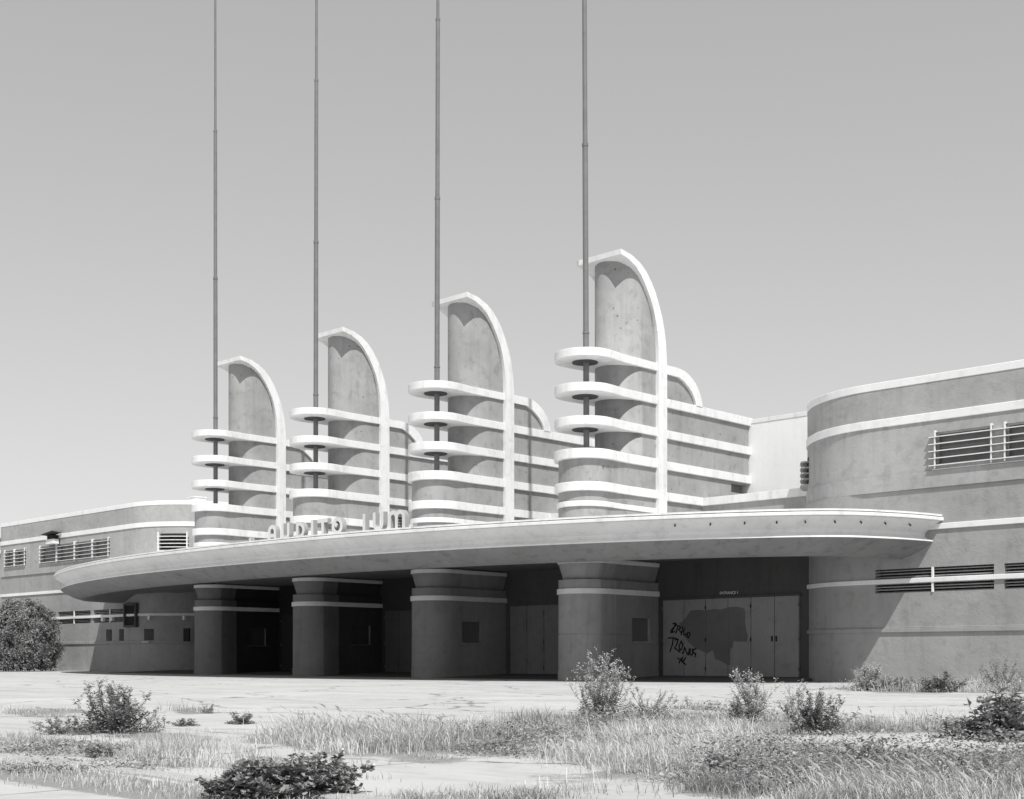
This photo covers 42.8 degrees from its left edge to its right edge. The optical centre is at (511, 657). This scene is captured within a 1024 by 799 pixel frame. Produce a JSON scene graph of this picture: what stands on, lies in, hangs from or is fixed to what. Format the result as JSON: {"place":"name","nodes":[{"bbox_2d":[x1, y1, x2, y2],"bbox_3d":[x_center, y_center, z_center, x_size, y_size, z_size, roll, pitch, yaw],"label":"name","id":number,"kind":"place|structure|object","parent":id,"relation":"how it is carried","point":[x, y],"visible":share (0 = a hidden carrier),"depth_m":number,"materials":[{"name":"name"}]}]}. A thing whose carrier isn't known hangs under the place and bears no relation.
{"place":"outdoors","nodes":[
{"label":"outdoors","id":0,"kind":"place"},
{"bbox_2d":[0,670,1023,798],"bbox_3d":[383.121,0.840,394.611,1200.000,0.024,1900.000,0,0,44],"label":"ground","id":1,"kind":"structure","parent":0,"point":[51,690],"depth_m":21.14,"materials":[{"name":"concrete"}]},
{"bbox_2d":[0,596,65,671],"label":"round bush","id":2,"kind":"object","parent":1,"relation":"on","point":[17,655],"visible":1,"depth_m":78.16,"materials":[{"name":"grey plant"}]},
{"bbox_2d":[27,714,97,735],"bbox_3d":[-4.896,0.742,14.276,0.760,0.216,0.785,0,0,-14],"label":"weed shrub","id":3,"kind":"object","parent":1,"relation":"on","point":[56,726],"visible":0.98,"depth_m":14.23,"materials":[{"name":"grey plant"}]},
{"bbox_2d":[83,742,125,757],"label":"weed clump","id":4,"kind":"object","parent":1,"relation":"on","point":[93,752],"visible":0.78,"depth_m":10.88,"materials":[{"name":"grey plant"}]},
{"bbox_2d":[73,677,159,733],"bbox_3d":[-4.417,0.533,14.560,1.133,0.639,0.873,0,0,44],"label":"weed shrub","id":5,"kind":"object","parent":1,"relation":"on","point":[114,720],"visible":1,"depth_m":14.43,"materials":[{"name":"grey plant"}]},
{"bbox_2d":[121,706,166,732],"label":"weed shrub","id":6,"kind":"object","parent":1,"relation":"on","point":[150,722],"visible":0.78,"depth_m":14.66,"materials":[{"name":"grey plant"}]},
{"bbox_2d":[156,712,166,727],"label":"weed shrub","id":7,"kind":"object","parent":1,"relation":"on","point":[163,719],"visible":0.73,"depth_m":15.55,"materials":[{"name":"grey plant"}]},
{"bbox_2d":[166,718,200,726],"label":"weed clump","id":8,"kind":"object","parent":1,"relation":"on","point":[182,722],"visible":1,"depth_m":15.98,"materials":[{"name":"grey plant"}]},
{"bbox_2d":[0,753,395,798],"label":"kerb","id":9,"kind":"structure","parent":1,"relation":"on","point":[163,774],"depth_m":9.14,"materials":[{"name":"concrete"}]},
{"bbox_2d":[201,704,215,712],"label":"weed clump","id":10,"kind":"object","parent":1,"relation":"on","point":[205,709],"visible":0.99,"depth_m":19.74,"materials":[{"name":"grey plant"}]},
{"bbox_2d":[194,771,241,798],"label":"mallow plant","id":11,"kind":"object","parent":1,"relation":"on","point":[210,791],"visible":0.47,"depth_m":7.62,"materials":[{"name":"grey plant"}]},
{"bbox_2d":[225,711,256,724],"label":"weed clump","id":12,"kind":"object","parent":1,"relation":"on","point":[239,720],"visible":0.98,"depth_m":16.45,"materials":[{"name":"grey plant"}]},
{"bbox_2d":[197,753,343,798],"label":"mallow plant","id":13,"kind":"object","parent":1,"relation":"on","point":[267,778],"visible":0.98,"depth_m":7.55,"materials":[{"name":"grey plant"}]},
{"bbox_2d":[278,748,374,793],"bbox_3d":[-1.168,0.704,8.048,0.625,0.298,0.593,0,0,44],"label":"mallow plant","id":14,"kind":"object","parent":1,"relation":"on","point":[341,783],"visible":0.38,"depth_m":7.99,"materials":[{"name":"grey plant"}]},
{"bbox_2d":[0,249,1023,683],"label":"auditorium building","id":15,"kind":"structure","parent":1,"relation":"on","point":[666,527],"depth_m":50.59,"materials":[{"name":"concrete"}]},
{"bbox_2d":[3,549,13,567],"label":"window","id":16,"kind":"structure","parent":15,"relation":"in","point":[10,558],"depth_m":88.23,"materials":[{"name":"paint"}]},
{"bbox_2d":[13,548,25,566],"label":"window","id":17,"kind":"structure","parent":15,"relation":"in","point":[21,554],"depth_m":86.99,"materials":[{"name":"paint"}]},
{"bbox_2d":[39,544,57,563],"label":"window","id":18,"kind":"structure","parent":15,"relation":"in","point":[48,552],"depth_m":84.31,"materials":[{"name":"paint"}]},
{"bbox_2d":[41,530,60,544],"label":"wall lamp box","id":19,"kind":"object","parent":15,"relation":"attached to","point":[52,537],"visible":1,"depth_m":82.89,"materials":[{"name":"white metal"}]},
{"bbox_2d":[56,541,73,562],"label":"window","id":20,"kind":"structure","parent":15,"relation":"in","point":[66,551],"depth_m":82.64,"materials":[{"name":"paint"}]},
{"bbox_2d":[74,539,91,560],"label":"window","id":21,"kind":"structure","parent":15,"relation":"in","point":[84,549],"depth_m":81.02,"materials":[{"name":"paint"}]},
{"bbox_2d":[91,537,109,558],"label":"window","id":22,"kind":"structure","parent":15,"relation":"in","point":[102,546],"depth_m":79.48,"materials":[{"name":"paint"}]},
{"bbox_2d":[157,532,188,550],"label":"window","id":23,"kind":"structure","parent":15,"relation":"in","point":[167,540],"depth_m":75.54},
{"bbox_2d":[183,628,189,640],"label":"window","id":24,"kind":"structure","parent":15,"relation":"in","point":[186,631],"depth_m":74.10,"materials":[{"name":"black glass"}]},
{"bbox_2d":[188,496,206,500],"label":"roof vent","id":25,"kind":"object","parent":15,"relation":"on","point":[196,498],"visible":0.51,"depth_m":81.59,"materials":[{"name":"white metal"}]},
{"bbox_2d":[213,0,217,503],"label":"flagpole","id":26,"kind":"object","parent":15,"relation":"on","point":[215,378],"visible":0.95,"depth_m":66.33,"materials":[{"name":"metal"}]},
{"bbox_2d":[281,615,292,670],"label":"door","id":27,"kind":"structure","parent":15,"relation":"in","point":[286,620],"depth_m":67.55,"materials":[{"name":"paint"}]},
{"bbox_2d":[313,0,318,488],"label":"flagpole","id":28,"kind":"object","parent":15,"relation":"on","point":[315,427],"visible":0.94,"depth_m":60.51,"materials":[{"name":"metal"}]},
{"bbox_2d":[249,510,416,540],"bbox_3d":[-6.956,-4.851,49.124,9.940,0.748,0.200,0,0,44],"label":"roof sign","id":29,"kind":"object","parent":15,"relation":"on","point":[396,519],"visible":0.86,"depth_m":48.57,"materials":[{"name":"metal"}]},
{"bbox_2d":[384,611,398,671],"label":"door","id":30,"kind":"structure","parent":15,"relation":"in","point":[391,643],"depth_m":61.76,"materials":[{"name":"paint"}]},
{"bbox_2d":[399,610,411,672],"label":"door","id":31,"kind":"structure","parent":15,"relation":"in","point":[405,616],"depth_m":61.06,"materials":[{"name":"paint"}]},
{"bbox_2d":[434,0,439,469],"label":"flagpole","id":32,"kind":"object","parent":15,"relation":"on","point":[437,291],"visible":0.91,"depth_m":54.72,"materials":[{"name":"metal"}]},
{"bbox_2d":[509,606,526,673],"bbox_3d":[0.287,-0.750,56.000,1.005,2.900,0.122,0,0,44],"label":"door","id":33,"kind":"structure","parent":15,"relation":"in","point":[518,614],"depth_m":55.96,"materials":[{"name":"paint"}]},
{"bbox_2d":[527,605,543,673],"bbox_3d":[1.025,-0.750,55.284,1.005,2.900,0.122,0,0,44],"label":"door","id":34,"kind":"structure","parent":15,"relation":"in","point":[535,616],"depth_m":55.25,"materials":[{"name":"paint"}]},
{"bbox_2d":[543,605,558,673],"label":"door","id":35,"kind":"structure","parent":15,"relation":"in","point":[550,612],"depth_m":54.66,"materials":[{"name":"paint"}]},
{"bbox_2d":[582,0,588,447],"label":"flagpole","id":36,"kind":"object","parent":15,"relation":"on","point":[585,332],"visible":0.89,"depth_m":49.01,"materials":[{"name":"metal"}]},
{"bbox_2d":[662,600,685,675],"bbox_3d":[6.262,-0.750,50.200,1.158,2.900,0.122,0,0,44],"label":"door","id":37,"kind":"structure","parent":15,"relation":"in","point":[673,610],"depth_m":50.20,"materials":[{"name":"paint"}]},
{"bbox_2d":[683,599,705,675],"bbox_3d":[6.928,-0.750,49.553,1.119,2.900,0.122,0,0,44],"label":"door","id":38,"kind":"structure","parent":15,"relation":"in","point":[694,632],"depth_m":49.49,"materials":[{"name":"paint"}]},
{"bbox_2d":[705,598,727,675],"bbox_3d":[7.659,-0.750,48.843,1.021,2.900,0.122,0,0,44],"label":"door","id":39,"kind":"structure","parent":15,"relation":"in","point":[716,639],"depth_m":48.80,"materials":[{"name":"paint"}]},
{"bbox_2d":[728,597,750,676],"bbox_3d":[8.409,-0.750,48.115,1.021,2.900,0.122,0,0,44],"label":"door","id":40,"kind":"structure","parent":15,"relation":"in","point":[739,610],"depth_m":48.09,"materials":[{"name":"paint"}]},
{"bbox_2d":[750,596,774,676],"bbox_3d":[9.093,-0.750,47.424,1.021,2.900,0.160,0,0,44],"label":"door","id":41,"kind":"structure","parent":15,"relation":"in","point":[762,639],"depth_m":47.36,"materials":[{"name":"paint"}]},
{"bbox_2d":[775,595,799,676],"bbox_3d":[9.843,-0.750,46.696,1.021,2.900,0.160,0,0,44],"label":"door","id":42,"kind":"structure","parent":15,"relation":"in","point":[787,608],"depth_m":46.66,"materials":[{"name":"paint"}]},
{"bbox_2d":[800,457,808,490],"bbox_3d":[10.678,-6.670,47.502,0.389,1.020,1.784,0,0,15],"label":"window","id":43,"kind":"structure","parent":15,"relation":"in","point":[804,465],"depth_m":47.08,"materials":[{"name":"paint"}]},
{"bbox_2d":[928,423,996,467],"bbox_3d":[14.260,-6.645,41.160,2.260,1.210,0.340,0,0,44],"label":"window","id":44,"kind":"structure","parent":15,"relation":"in","point":[973,444],"depth_m":41.26,"materials":[{"name":"paint"}]},
{"bbox_2d":[997,421,1023,460],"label":"window","id":45,"kind":"structure","parent":15,"relation":"in","point":[1015,431],"depth_m":40.12,"materials":[{"name":"paint"}]},
{"bbox_2d":[0,672,1023,798],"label":"grass","id":46,"kind":"structure","parent":1,"relation":"on","point":[622,757],"depth_m":10.59,"materials":[{"name":"grey plant"}]},
{"bbox_2d":[259,703,1012,794],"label":"grass seed heads","id":47,"kind":"object","parent":46,"relation":"on","point":[950,765],"depth_m":8.12,"materials":[{"name":"grey plant"}]},
{"bbox_2d":[0,678,1023,797],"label":"ground cover","id":48,"kind":"object","parent":1,"relation":"on","point":[742,754],"visible":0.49,"depth_m":10.15,"materials":[{"name":"grey plant"}]},
{"bbox_2d":[567,647,635,718],"bbox_3d":[1.234,0.352,17.838,0.929,0.998,0.944,0,0,20],"label":"weed shrub","id":49,"kind":"object","parent":1,"relation":"on","point":[598,701],"visible":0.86,"depth_m":17.81,"materials":[{"name":"grey plant"}]},
{"bbox_2d":[608,686,692,718],"bbox_3d":[1.930,0.604,17.815,1.345,0.490,1.223,0,0,44],"label":"weed shrub","id":50,"kind":"object","parent":1,"relation":"on","point":[656,703],"visible":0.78,"depth_m":17.70,"materials":[{"name":"grey plant"}]},
{"bbox_2d":[695,750,748,771],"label":"weed clump","id":51,"kind":"object","parent":1,"relation":"on","point":[717,755],"visible":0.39,"depth_m":9.53,"materials":[{"name":"grey plant"}]},
{"bbox_2d":[717,698,764,722],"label":"weed shrub","id":52,"kind":"object","parent":1,"relation":"on","point":[738,708],"visible":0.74,"depth_m":16.92,"materials":[{"name":"grey plant"}]},
{"bbox_2d":[726,667,780,714],"bbox_3d":[3.440,0.486,18.846,0.837,0.723,0.763,0,0,-28],"label":"weed shrub","id":53,"kind":"object","parent":1,"relation":"on","point":[751,695],"visible":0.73,"depth_m":18.70,"materials":[{"name":"grey plant"}]},
{"bbox_2d":[780,679,807,721],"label":"weed shrub","id":54,"kind":"object","parent":1,"relation":"on","point":[792,702],"visible":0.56,"depth_m":16.96,"materials":[{"name":"grey plant"}]},
{"bbox_2d":[777,685,860,735],"bbox_3d":[3.362,0.574,14.344,0.878,0.548,0.726,0,0,0],"label":"weed shrub","id":55,"kind":"object","parent":1,"relation":"on","point":[813,721],"visible":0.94,"depth_m":14.29,"materials":[{"name":"grey plant"}]},
{"bbox_2d":[836,737,892,762],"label":"weed clump","id":56,"kind":"object","parent":1,"relation":"on","point":[865,748],"visible":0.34,"depth_m":10.06,"materials":[{"name":"grey plant"}]},
{"bbox_2d":[847,662,892,690],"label":"weed shrub","id":57,"kind":"object","parent":1,"relation":"on","point":[871,676],"visible":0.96,"depth_m":32.66,"materials":[{"name":"grey plant"}]},
{"bbox_2d":[877,676,914,690],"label":"weed shrub","id":58,"kind":"object","parent":1,"relation":"on","point":[895,681],"visible":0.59,"depth_m":32.53,"materials":[{"name":"grey plant"}]},
{"bbox_2d":[911,669,967,692],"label":"weed shrub","id":59,"kind":"object","parent":1,"relation":"on","point":[940,684],"visible":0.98,"depth_m":31.68,"materials":[{"name":"grey plant"}]},
{"bbox_2d":[928,717,982,739],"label":"thistle plant","id":60,"kind":"object","parent":1,"relation":"on","point":[967,723],"visible":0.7,"depth_m":13.38,"materials":[{"name":"grey plant"}]},
{"bbox_2d":[934,749,1004,775],"bbox_3d":[3.194,0.738,9.085,0.487,0.217,0.483,0,0,-25],"label":"weed clump","id":61,"kind":"object","parent":1,"relation":"on","point":[984,763],"visible":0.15,"depth_m":9.08,"materials":[{"name":"grey plant"}]},
{"bbox_2d":[964,683,1023,741],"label":"thistle plant","id":62,"kind":"object","parent":1,"relation":"on","point":[1009,716],"visible":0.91,"depth_m":13.04,"materials":[{"name":"grey plant"}]},
{"bbox_2d":[970,654,1023,690],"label":"weed shrub","id":63,"kind":"object","parent":1,"relation":"on","point":[996,674],"visible":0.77,"depth_m":32.54,"materials":[{"name":"grey plant"}]},
{"bbox_2d":[988,678,1023,711],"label":"thistle plant","id":64,"kind":"object","parent":1,"relation":"on","point":[1016,689],"visible":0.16,"depth_m":13.77,"materials":[{"name":"grey plant"}]},
{"bbox_2d":[0,0,1023,533],"label":"sky","id":65,"kind":"structure","parent":0,"point":[814,198],"materials":[{"name":"grey"}]}
]}

